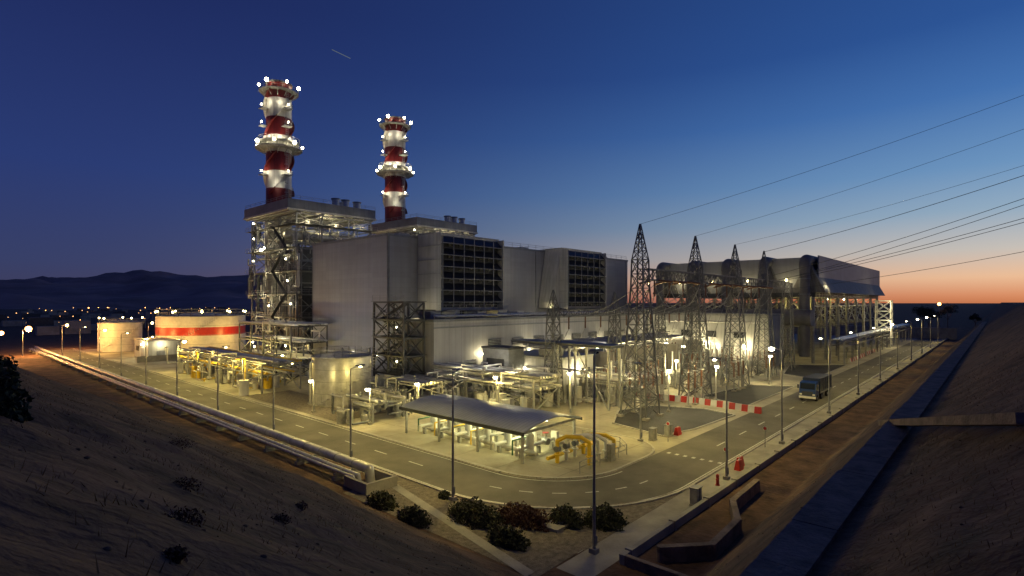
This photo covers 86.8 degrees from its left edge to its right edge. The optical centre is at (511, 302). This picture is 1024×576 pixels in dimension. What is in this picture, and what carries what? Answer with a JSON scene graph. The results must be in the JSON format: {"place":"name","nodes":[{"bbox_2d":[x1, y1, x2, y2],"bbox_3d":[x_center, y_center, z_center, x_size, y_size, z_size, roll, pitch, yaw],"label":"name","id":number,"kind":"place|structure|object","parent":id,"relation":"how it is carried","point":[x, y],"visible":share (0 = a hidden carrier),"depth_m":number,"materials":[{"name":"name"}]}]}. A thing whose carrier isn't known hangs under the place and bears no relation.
{"place":"outdoors","nodes":[
{"label":"outdoors","id":0,"kind":"place"},
{"bbox_2d":[0,270,262,309],"bbox_3d":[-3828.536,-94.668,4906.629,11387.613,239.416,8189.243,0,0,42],"label":"hills","id":1,"kind":"structure","parent":0,"point":[136,289],"depth_m":2121.48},
{"bbox_2d":[417,232,503,314],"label":"air intake filter house","id":2,"kind":"structure","parent":0,"point":[462,273],"depth_m":110.45,"materials":[{"name":"metal"}]},
{"bbox_2d":[49,338,937,506],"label":"road","id":3,"kind":"structure","parent":0,"point":[663,472],"depth_m":58.43,"materials":[{"name":"grey asphalt"}]},
{"bbox_2d":[51,339,935,506],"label":"road markings","id":4,"kind":"object","parent":3,"relation":"on","point":[487,470],"visible":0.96,"depth_m":58.81,"materials":[{"name":"paint"}]},
{"bbox_2d":[74,339,938,509],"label":"kerb","id":5,"kind":"structure","parent":3,"relation":"on","point":[632,503],"depth_m":55.42,"materials":[{"name":"concrete"}]},
{"bbox_2d":[797,373,831,400],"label":"truck","id":6,"kind":"object","parent":3,"relation":"on","point":[814,386],"visible":0.93,"depth_m":88.43,"materials":[{"name":"metal"}]},
{"bbox_2d":[74,339,944,575],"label":"pavement","id":7,"kind":"structure","parent":0,"point":[613,546],"depth_m":42.63,"materials":[{"name":"concrete"}]},
{"bbox_2d":[176,340,187,395],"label":"lamp post","id":8,"kind":"object","parent":7,"relation":"on","point":[183,341],"visible":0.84,"depth_m":90.31,"materials":[{"name":"metal"}]},
{"bbox_2d":[217,346,229,410],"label":"lamp post","id":9,"kind":"object","parent":7,"relation":"on","point":[218,379],"visible":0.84,"depth_m":78.20,"materials":[{"name":"metal"}]},
{"bbox_2d":[273,353,286,430],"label":"lamp post","id":10,"kind":"object","parent":7,"relation":"on","point":[283,354],"visible":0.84,"depth_m":66.13,"materials":[{"name":"metal"}]},
{"bbox_2d":[350,364,364,457],"bbox_3d":[-15.784,11.170,55.037,0.500,9.660,1.840,0,0,42],"label":"lamp post","id":11,"kind":"object","parent":7,"relation":"on","point":[351,450],"visible":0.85,"depth_m":54.49,"materials":[{"name":"metal"}]},
{"bbox_2d":[589,348,602,554],"bbox_3d":[5.428,9.520,35.051,0.825,12.960,1.405,0,0,42],"label":"lamp post","id":12,"kind":"object","parent":7,"relation":"on","point":[594,550],"visible":1,"depth_m":34.54,"materials":[{"name":"metal"}]},
{"bbox_2d":[689,484,702,505],"bbox_3d":[14.527,15.270,42.797,0.700,1.420,1.000,0,0,42],"label":"electrical cabinet","id":13,"kind":"object","parent":7,"relation":"on","point":[695,493],"visible":0.73,"depth_m":42.52,"materials":[{"name":"metal"}]},
{"bbox_2d":[709,357,729,480],"bbox_3d":[18.886,10.520,49.371,1.840,10.960,0.500,0,0,42],"label":"lamp post","id":14,"kind":"object","parent":7,"relation":"on","point":[726,477],"visible":1,"depth_m":48.85,"materials":[{"name":"metal"}]},
{"bbox_2d":[734,459,743,470],"bbox_3d":[21.715,15.480,51.802,0.600,1.000,1.000,0,0,42],"label":"water barrier","id":15,"kind":"object","parent":7,"relation":"on","point":[739,466],"visible":1,"depth_m":51.51,"materials":[{"name":"red plastic"}]},
{"bbox_2d":[767,346,784,444],"bbox_3d":[30.011,10.520,61.691,1.840,10.960,0.640,0,0,42],"label":"lamp post","id":16,"kind":"object","parent":7,"relation":"on","point":[771,348],"visible":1,"depth_m":61.18,"materials":[{"name":"metal"}]},
{"bbox_2d":[817,337,830,413],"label":"lamp post","id":17,"kind":"object","parent":7,"relation":"on","point":[829,409],"visible":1,"depth_m":78.03,"materials":[{"name":"metal"}]},
{"bbox_2d":[847,331,859,394],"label":"lamp post","id":18,"kind":"object","parent":7,"relation":"on","point":[857,393],"visible":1,"depth_m":93.90,"materials":[{"name":"metal"}]},
{"bbox_2d":[0,302,1023,575],"bbox_3d":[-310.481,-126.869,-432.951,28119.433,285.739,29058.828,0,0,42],"label":"ground","id":19,"kind":"structure","parent":0,"point":[38,536],"depth_m":18.22,"materials":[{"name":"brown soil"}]},
{"bbox_2d":[0,354,33,422],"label":"hillside bush","id":20,"kind":"object","parent":19,"relation":"on","point":[12,399],"visible":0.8,"depth_m":11.41,"materials":[{"name":"green plant"}]},
{"bbox_2d":[0,307,262,334],"bbox_3d":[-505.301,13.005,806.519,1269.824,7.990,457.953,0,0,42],"label":"distant town","id":21,"kind":"object","parent":19,"relation":"on","point":[51,322],"visible":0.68,"depth_m":365.98,"materials":[{"name":"concrete"}]},
{"bbox_2d":[161,544,191,563],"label":"dry shrub","id":22,"kind":"object","parent":19,"relation":"on","point":[177,554],"visible":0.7,"depth_m":5.27,"materials":[{"name":"brown plant"}]},
{"bbox_2d":[169,436,192,449],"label":"dry shrub","id":23,"kind":"object","parent":19,"relation":"on","point":[177,443],"visible":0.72,"depth_m":21.31,"materials":[{"name":"brown plant"}]},
{"bbox_2d":[164,505,204,526],"bbox_3d":[-4.568,2.976,7.461,0.615,0.297,0.706,0,0,-28],"label":"dry shrub","id":24,"kind":"object","parent":19,"relation":"on","point":[183,516],"visible":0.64,"depth_m":7.47,"materials":[{"name":"brown plant"}]},
{"bbox_2d":[172,477,200,491],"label":"dry shrub","id":25,"kind":"object","parent":19,"relation":"on","point":[178,482],"visible":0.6,"depth_m":12.50,"materials":[{"name":"brown plant"}]},
{"bbox_2d":[29,346,375,482],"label":"pipeline","id":26,"kind":"object","parent":19,"relation":"on","point":[357,466],"visible":0.98,"depth_m":65.53,"materials":[{"name":"metal"}]},
{"bbox_2d":[270,511,291,523],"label":"dry shrub","id":27,"kind":"object","parent":19,"relation":"on","point":[278,518],"visible":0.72,"depth_m":13.16,"materials":[{"name":"brown plant"}]},
{"bbox_2d":[392,484,568,575],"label":"footpath","id":28,"kind":"structure","parent":19,"relation":"on","point":[516,565],"depth_m":37.74,"materials":[{"name":"concrete"}]},
{"bbox_2d":[80,334,921,479],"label":"concrete yard","id":29,"kind":"structure","parent":19,"relation":"on","point":[604,417],"depth_m":98.30,"materials":[{"name":"beige concrete"}]},
{"bbox_2d":[95,317,143,352],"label":"fire water tank","id":30,"kind":"object","parent":29,"relation":"on","point":[110,339],"visible":0.92,"depth_m":173.81,"materials":[{"name":"beige metal"}]},
{"bbox_2d":[133,337,181,356],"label":"pump house","id":31,"kind":"structure","parent":29,"relation":"on","point":[155,346],"depth_m":154.26,"materials":[{"name":"metal"}]},
{"bbox_2d":[154,309,246,353],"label":"fuel oil tank","id":32,"kind":"object","parent":29,"relation":"on","point":[215,328],"visible":0.91,"depth_m":169.82,"materials":[{"name":"galvanised steel"},{"name":"white paint"},{"name":"red paint"}]},
{"bbox_2d":[137,344,264,362],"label":"bund wall","id":33,"kind":"structure","parent":29,"relation":"on","point":[156,358],"depth_m":148.20,"materials":[{"name":"concrete"}]},
{"bbox_2d":[165,345,301,395],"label":"process pipework","id":34,"kind":"object","parent":29,"relation":"on","point":[253,374],"visible":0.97,"depth_m":105.14,"materials":[{"name":"metal"}]},
{"bbox_2d":[255,77,303,349],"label":"chimney","id":35,"kind":"object","parent":29,"relation":"on","point":[278,145],"visible":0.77,"depth_m":155.50,"materials":[{"name":"metal"}]},
{"bbox_2d":[238,319,327,379],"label":"pipe rack","id":36,"kind":"object","parent":29,"relation":"on","point":[284,339],"visible":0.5,"depth_m":117.72,"materials":[{"name":"metal"}]},
{"bbox_2d":[243,194,377,363],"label":"heat recovery boiler","id":37,"kind":"object","parent":29,"relation":"on","point":[294,280],"visible":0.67,"depth_m":146.29,"materials":[{"name":"grey metal"}]},
{"bbox_2d":[307,346,377,407],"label":"demineralised water tank","id":38,"kind":"object","parent":29,"relation":"on","point":[330,372],"visible":0.94,"depth_m":83.54,"materials":[{"name":"metal"}]},
{"bbox_2d":[364,387,372,424],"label":"lamp post","id":39,"kind":"object","parent":29,"relation":"on","point":[368,389],"visible":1,"depth_m":70.88,"materials":[{"name":"metal"}]},
{"bbox_2d":[330,387,413,425],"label":"process pipework","id":40,"kind":"object","parent":29,"relation":"on","point":[343,415],"visible":0.88,"depth_m":74.17,"materials":[{"name":"metal"}]},
{"bbox_2d":[371,375,393,394],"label":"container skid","id":41,"kind":"object","parent":29,"relation":"on","point":[381,380],"visible":0.17,"depth_m":91.87,"materials":[{"name":"grey metal"}]},
{"bbox_2d":[371,295,426,391],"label":"stair tower","id":42,"kind":"structure","parent":29,"relation":"on","point":[396,369],"depth_m":97.12,"materials":[{"name":"metal"}]},
{"bbox_2d":[370,369,469,409],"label":"process pipework","id":43,"kind":"object","parent":29,"relation":"on","point":[434,380],"visible":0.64,"depth_m":84.36,"materials":[{"name":"metal"}]},
{"bbox_2d":[368,214,477,236],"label":"heat recovery boiler","id":44,"kind":"object","parent":29,"relation":"on","point":[426,225],"visible":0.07,"depth_m":177.19,"materials":[{"name":"grey metal"}]},
{"bbox_2d":[376,115,413,221],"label":"chimney","id":45,"kind":"object","parent":44,"relation":"on","point":[394,172],"visible":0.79,"depth_m":186.00,"materials":[{"name":"metal"}]},
{"bbox_2d":[312,227,627,375],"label":"turbine hall","id":46,"kind":"structure","parent":29,"relation":"on","point":[351,277],"depth_m":115.90,"materials":[{"name":"grey metal"}]},
{"bbox_2d":[428,359,565,408],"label":"process pipework","id":47,"kind":"object","parent":29,"relation":"on","point":[481,375],"visible":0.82,"depth_m":83.18,"materials":[{"name":"metal"}]},
{"bbox_2d":[481,345,524,396],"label":"equipment house","id":48,"kind":"structure","parent":29,"relation":"on","point":[505,355],"depth_m":90.59,"materials":[{"name":"grey metal"}]},
{"bbox_2d":[365,418,654,478],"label":"traffic island","id":49,"kind":"structure","parent":29,"relation":"on","point":[539,466],"depth_m":56.96,"materials":[{"name":"concrete"}]},
{"bbox_2d":[399,394,581,463],"bbox_3d":[-2.973,13.885,62.810,20.000,4.010,9.950,0,0,42],"label":"gas metering shelter","id":50,"kind":"object","parent":49,"relation":"on","point":[509,419],"visible":0.98,"depth_m":59.62,"materials":[{"name":"metal"}]},
{"bbox_2d":[418,416,569,458],"bbox_3d":[-3.071,14.685,62.999,19.000,2.410,8.000,0,0,42],"label":"gas metering skid","id":51,"kind":"object","parent":49,"relation":"on","point":[531,438],"visible":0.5,"depth_m":59.80,"materials":[{"name":"metal"}]},
{"bbox_2d":[546,430,626,473],"bbox_3d":[6.913,14.472,56.747,8.200,2.856,10.550,0,0,42],"label":"yellow gas pipe","id":52,"kind":"object","parent":49,"relation":"on","point":[609,450],"visible":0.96,"depth_m":54.23,"materials":[{"name":"metal"}]},
{"bbox_2d":[246,365,844,434],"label":"asphalt patch","id":53,"kind":"object","parent":29,"relation":"on","point":[686,418],"visible":0.83,"depth_m":81.52,"materials":[{"name":"grey asphalt"}]},
{"bbox_2d":[612,365,847,436],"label":"kerb","id":54,"kind":"structure","parent":53,"relation":"on","point":[731,415],"depth_m":81.73,"materials":[{"name":"concrete"}]},
{"bbox_2d":[731,359,745,391],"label":"surge arrester","id":55,"kind":"object","parent":53,"relation":"on","point":[734,390],"visible":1,"depth_m":98.58,"materials":[{"name":"metal"}]},
{"bbox_2d":[524,347,593,399],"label":"auxiliary building","id":56,"kind":"structure","parent":29,"relation":"on","point":[534,357],"depth_m":90.86,"materials":[{"name":"metal"}]},
{"bbox_2d":[511,339,624,410],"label":"transformer canopy","id":57,"kind":"object","parent":29,"relation":"on","point":[586,345],"visible":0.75,"depth_m":83.89,"materials":[{"name":"metal"}]},
{"bbox_2d":[567,371,571,414],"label":"lamp post","id":58,"kind":"object","parent":29,"relation":"on","point":[569,372],"visible":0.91,"depth_m":76.11,"materials":[{"name":"metal"}]},
{"bbox_2d":[582,365,616,400],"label":"disconnector switch","id":59,"kind":"object","parent":29,"relation":"on","point":[589,391],"visible":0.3,"depth_m":89.57,"materials":[{"name":"metal"}]},
{"bbox_2d":[523,331,682,351],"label":"process pipework","id":60,"kind":"object","parent":29,"relation":"on","point":[604,339],"visible":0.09,"depth_m":123.68,"materials":[{"name":"metal"}]},
{"bbox_2d":[578,349,629,389],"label":"power transformer","id":61,"kind":"object","parent":29,"relation":"on","point":[600,358],"visible":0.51,"depth_m":99.33,"materials":[{"name":"metal"}]},
{"bbox_2d":[570,367,660,406],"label":"process pipework","id":62,"kind":"object","parent":29,"relation":"on","point":[600,378],"visible":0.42,"depth_m":86.74,"materials":[{"name":"metal"}]},
{"bbox_2d":[613,344,661,381],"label":"power transformer","id":63,"kind":"object","parent":29,"relation":"on","point":[640,351],"visible":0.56,"depth_m":109.65,"materials":[{"name":"metal"}]},
{"bbox_2d":[633,362,643,441],"bbox_3d":[14.712,11.520,62.777,1.405,8.960,1.405,0,0,42],"label":"lamp post","id":64,"kind":"object","parent":29,"relation":"on","point":[640,439],"visible":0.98,"depth_m":62.06,"materials":[{"name":"metal"}]},
{"bbox_2d":[626,366,665,407],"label":"disconnector switch","id":65,"kind":"object","parent":29,"relation":"on","point":[662,400],"visible":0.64,"depth_m":84.81,"materials":[{"name":"metal"}]},
{"bbox_2d":[638,355,666,385],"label":"disconnector switch","id":66,"kind":"object","parent":29,"relation":"on","point":[653,370],"visible":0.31,"depth_m":104.00,"materials":[{"name":"metal"}]},
{"bbox_2d":[648,427,657,440],"bbox_3d":[16.336,15.270,62.856,0.700,1.420,1.000,0,0,42],"label":"electrical cabinet","id":67,"kind":"object","parent":29,"relation":"on","point":[652,433],"visible":1,"depth_m":62.56,"materials":[{"name":"metal"}]},
{"bbox_2d":[642,342,685,375],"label":"power transformer","id":68,"kind":"object","parent":29,"relation":"on","point":[671,347],"visible":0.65,"depth_m":118.03,"materials":[{"name":"metal"}]},
{"bbox_2d":[542,224,794,420],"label":"switchyard gantry","id":69,"kind":"object","parent":29,"relation":"on","point":[721,283],"visible":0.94,"depth_m":90.80,"materials":[{"name":"metal"}]},
{"bbox_2d":[664,424,672,436],"bbox_3d":[18.651,15.270,64.673,0.700,1.420,1.000,0,0,42],"label":"electrical cabinet","id":70,"kind":"object","parent":29,"relation":"on","point":[667,431],"visible":0.88,"depth_m":64.42,"materials":[{"name":"metal"}]},
{"bbox_2d":[663,350,679,389],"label":"circuit breaker","id":71,"kind":"object","parent":29,"relation":"on","point":[665,378],"visible":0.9,"depth_m":101.81,"materials":[{"name":"metal"}]},
{"bbox_2d":[668,338,712,366],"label":"power transformer","id":72,"kind":"object","parent":29,"relation":"on","point":[679,342],"visible":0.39,"depth_m":129.34,"materials":[{"name":"metal"}]},
{"bbox_2d":[679,352,704,377],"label":"disconnector switch","id":73,"kind":"object","parent":29,"relation":"on","point":[686,365],"visible":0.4,"depth_m":117.23,"materials":[{"name":"metal"}]},
{"bbox_2d":[680,360,709,392],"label":"disconnector switch","id":74,"kind":"object","parent":29,"relation":"on","point":[691,374],"visible":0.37,"depth_m":98.32,"materials":[{"name":"metal"}]},
{"bbox_2d":[685,369,704,406],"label":"surge arrester","id":75,"kind":"object","parent":29,"relation":"on","point":[688,386],"visible":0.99,"depth_m":84.55,"materials":[{"name":"metal"}]},
{"bbox_2d":[636,392,761,413],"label":"traffic barrier","id":76,"kind":"object","parent":29,"relation":"on","point":[731,405],"visible":0.69,"depth_m":83.22,"materials":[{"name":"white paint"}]},
{"bbox_2d":[702,345,717,378],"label":"circuit breaker","id":77,"kind":"object","parent":29,"relation":"on","point":[715,362],"visible":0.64,"depth_m":115.33,"materials":[{"name":"metal"}]},
{"bbox_2d":[647,312,784,367],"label":"electrical building","id":78,"kind":"structure","parent":29,"relation":"on","point":[718,336],"depth_m":138.94,"materials":[{"name":"metal"}]},
{"bbox_2d":[711,344,732,369],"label":"disconnector switch","id":79,"kind":"object","parent":29,"relation":"on","point":[712,362],"visible":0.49,"depth_m":129.30,"materials":[{"name":"metal"}]},
{"bbox_2d":[718,351,744,381],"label":"disconnector switch","id":80,"kind":"object","parent":29,"relation":"on","point":[731,375],"visible":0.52,"depth_m":111.24,"materials":[{"name":"metal"}]},
{"bbox_2d":[747,349,768,373],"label":"disconnector switch","id":81,"kind":"object","parent":29,"relation":"on","point":[759,362],"visible":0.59,"depth_m":123.61,"materials":[{"name":"metal"}]},
{"bbox_2d":[645,254,884,363],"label":"air cooled condenser","id":82,"kind":"object","parent":29,"relation":"on","point":[807,303],"visible":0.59,"depth_m":154.76,"materials":[{"name":"metal"}]},
{"bbox_2d":[764,353,775,380],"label":"surge arrester","id":83,"kind":"object","parent":29,"relation":"on","point":[770,367],"visible":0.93,"depth_m":112.02,"materials":[{"name":"metal"}]},
{"bbox_2d":[830,323,910,364],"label":"pipe bridge","id":84,"kind":"structure","parent":29,"relation":"on","point":[861,335],"depth_m":168.18,"materials":[{"name":"metal"}]},
{"bbox_2d":[874,300,893,347],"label":"steel stair tower","id":85,"kind":"structure","parent":29,"relation":"on","point":[887,319],"depth_m":194.12,"materials":[{"name":"grey metal"}]},
{"bbox_2d":[343,477,683,575],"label":"gravel bed","id":86,"kind":"object","parent":19,"relation":"on","point":[546,552],"visible":0.56,"depth_m":37.59,"materials":[{"name":"beige gravel"}]},
{"bbox_2d":[344,468,396,494],"bbox_3d":[-12.317,15.600,47.164,3.500,1.000,3.100,0,0,42],"label":"concrete valve pit","id":87,"kind":"object","parent":86,"relation":"on","point":[385,480],"visible":0.86,"depth_m":46.23,"materials":[{"name":"grey concrete"}]},
{"bbox_2d":[365,489,399,511],"bbox_3d":[-10.178,15.469,42.782,3.682,1.292,2.167,0,0,42],"label":"hedge shrub","id":88,"kind":"object","parent":86,"relation":"on","point":[384,499],"visible":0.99,"depth_m":42.32,"materials":[{"name":"green plant"}]},
{"bbox_2d":[396,504,432,528],"bbox_3d":[-7.104,15.459,39.554,3.872,1.321,2.149,0,0,42],"label":"hedge shrub","id":89,"kind":"object","parent":86,"relation":"on","point":[414,514],"visible":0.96,"depth_m":39.18,"materials":[{"name":"green plant"}]},
{"bbox_2d":[438,489,451,499],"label":"hedge shrub","id":90,"kind":"object","parent":86,"relation":"on","point":[444,494],"visible":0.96,"depth_m":44.11,"materials":[{"name":"green plant"}]},
{"bbox_2d":[448,368,462,500],"bbox_3d":[-4.599,10.720,44.240,0.825,10.560,1.405,0,0,42],"label":"lamp post","id":91,"kind":"object","parent":86,"relation":"on","point":[453,497],"visible":1,"depth_m":43.73,"materials":[{"name":"metal"}]},
{"bbox_2d":[447,496,505,529],"bbox_3d":[-2.670,15.271,39.900,5.781,1.695,3.209,0,0,42],"label":"hedge shrub","id":92,"kind":"object","parent":86,"relation":"on","point":[476,514],"visible":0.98,"depth_m":39.31,"materials":[{"name":"green plant"}]},
{"bbox_2d":[484,522,531,551],"bbox_3d":[-0.278,15.449,36.119,3.688,1.343,2.324,0,0,42],"label":"hedge shrub","id":93,"kind":"object","parent":86,"relation":"on","point":[506,536],"visible":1,"depth_m":35.63,"materials":[{"name":"green plant"}]},
{"bbox_2d":[496,500,553,531],"bbox_3d":[0.813,15.394,39.739,5.572,1.440,3.222,0,0,42],"label":"brown shrub","id":94,"kind":"object","parent":86,"relation":"on","point":[534,518],"visible":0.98,"depth_m":39.01,"materials":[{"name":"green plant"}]},
{"bbox_2d":[547,502,586,529],"bbox_3d":[3.968,15.353,39.281,3.227,1.520,2.624,0,0,42],"label":"hedge shrub","id":95,"kind":"object","parent":86,"relation":"on","point":[565,514],"visible":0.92,"depth_m":38.83,"materials":[{"name":"green plant"}]},
{"bbox_2d":[583,501,629,531],"bbox_3d":[6.765,15.328,39.210,3.422,1.580,3.532,0,0,42],"label":"hedge shrub","id":96,"kind":"object","parent":86,"relation":"on","point":[613,517],"visible":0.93,"depth_m":38.66,"materials":[{"name":"green plant"}]},
{"bbox_2d":[19,335,1023,575],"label":"loose stones","id":97,"kind":"object","parent":19,"relation":"on","point":[108,548],"visible":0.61,"depth_m":17.00,"materials":[{"name":"brown stone"}]},
{"bbox_2d":[390,309,653,391],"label":"annex building","id":98,"kind":"structure","parent":19,"relation":"on","point":[452,336],"depth_m":105.95,"materials":[{"name":"metal"}]},
{"bbox_2d":[657,479,759,562],"bbox_3d":[15.710,15.595,39.035,2.720,1.110,17.520,0,0,42],"label":"culvert headwall","id":99,"kind":"object","parent":19,"relation":"on","point":[722,540],"visible":0.98,"depth_m":34.07,"materials":[{"name":"concrete"}]},
{"bbox_2d":[619,338,947,575],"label":"boundary wall","id":100,"kind":"structure","parent":19,"relation":"on","point":[628,557],"depth_m":42.26,"materials":[{"name":"concrete"}]},
{"bbox_2d":[739,322,986,575],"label":"drainage channel","id":101,"kind":"object","parent":19,"relation":"on","point":[802,541],"visible":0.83,"depth_m":22.33,"materials":[{"name":"concrete"}]},
{"bbox_2d":[791,325,956,339],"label":"retaining wall","id":102,"kind":"structure","parent":19,"relation":"on","point":[936,333],"depth_m":241.32,"materials":[{"name":"concrete"}]},
{"bbox_2d":[916,306,941,326],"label":"tree","id":103,"kind":"object","parent":19,"relation":"on","point":[922,309],"visible":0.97,"depth_m":261.59,"materials":[{"name":"green plant"}]},
{"bbox_2d":[937,304,958,327],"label":"tree","id":104,"kind":"object","parent":19,"relation":"on","point":[946,308],"visible":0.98,"depth_m":327.16,"materials":[{"name":"green plant"}]},
{"bbox_2d":[877,412,1023,425],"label":"concrete beam","id":105,"kind":"structure","parent":19,"relation":"on","point":[1007,419],"depth_m":22.71,"materials":[{"name":"grey concrete"}]},
{"bbox_3d":[80.088,-14.993,49.899,5.251,34.114,12.062,0,0,42],"label":"electricity pylon","id":106,"kind":"object","parent":19,"relation":"on","visible":0},
{"bbox_2d":[642,95,1023,289],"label":"overhead power line","id":107,"kind":"object","parent":106,"relation":"attached to","point":[890,217],"visible":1,"depth_m":83.91,"materials":[{"name":"metal"}]},
{"bbox_2d":[0,0,1023,302],"label":"sky","id":108,"kind":"structure","parent":0,"point":[129,129],"materials":[{"name":"blue"}]},
{"bbox_2d":[539,248,608,311],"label":"air intake filter house","id":109,"kind":"structure","parent":0,"point":[574,278],"depth_m":140.26,"materials":[{"name":"metal"}]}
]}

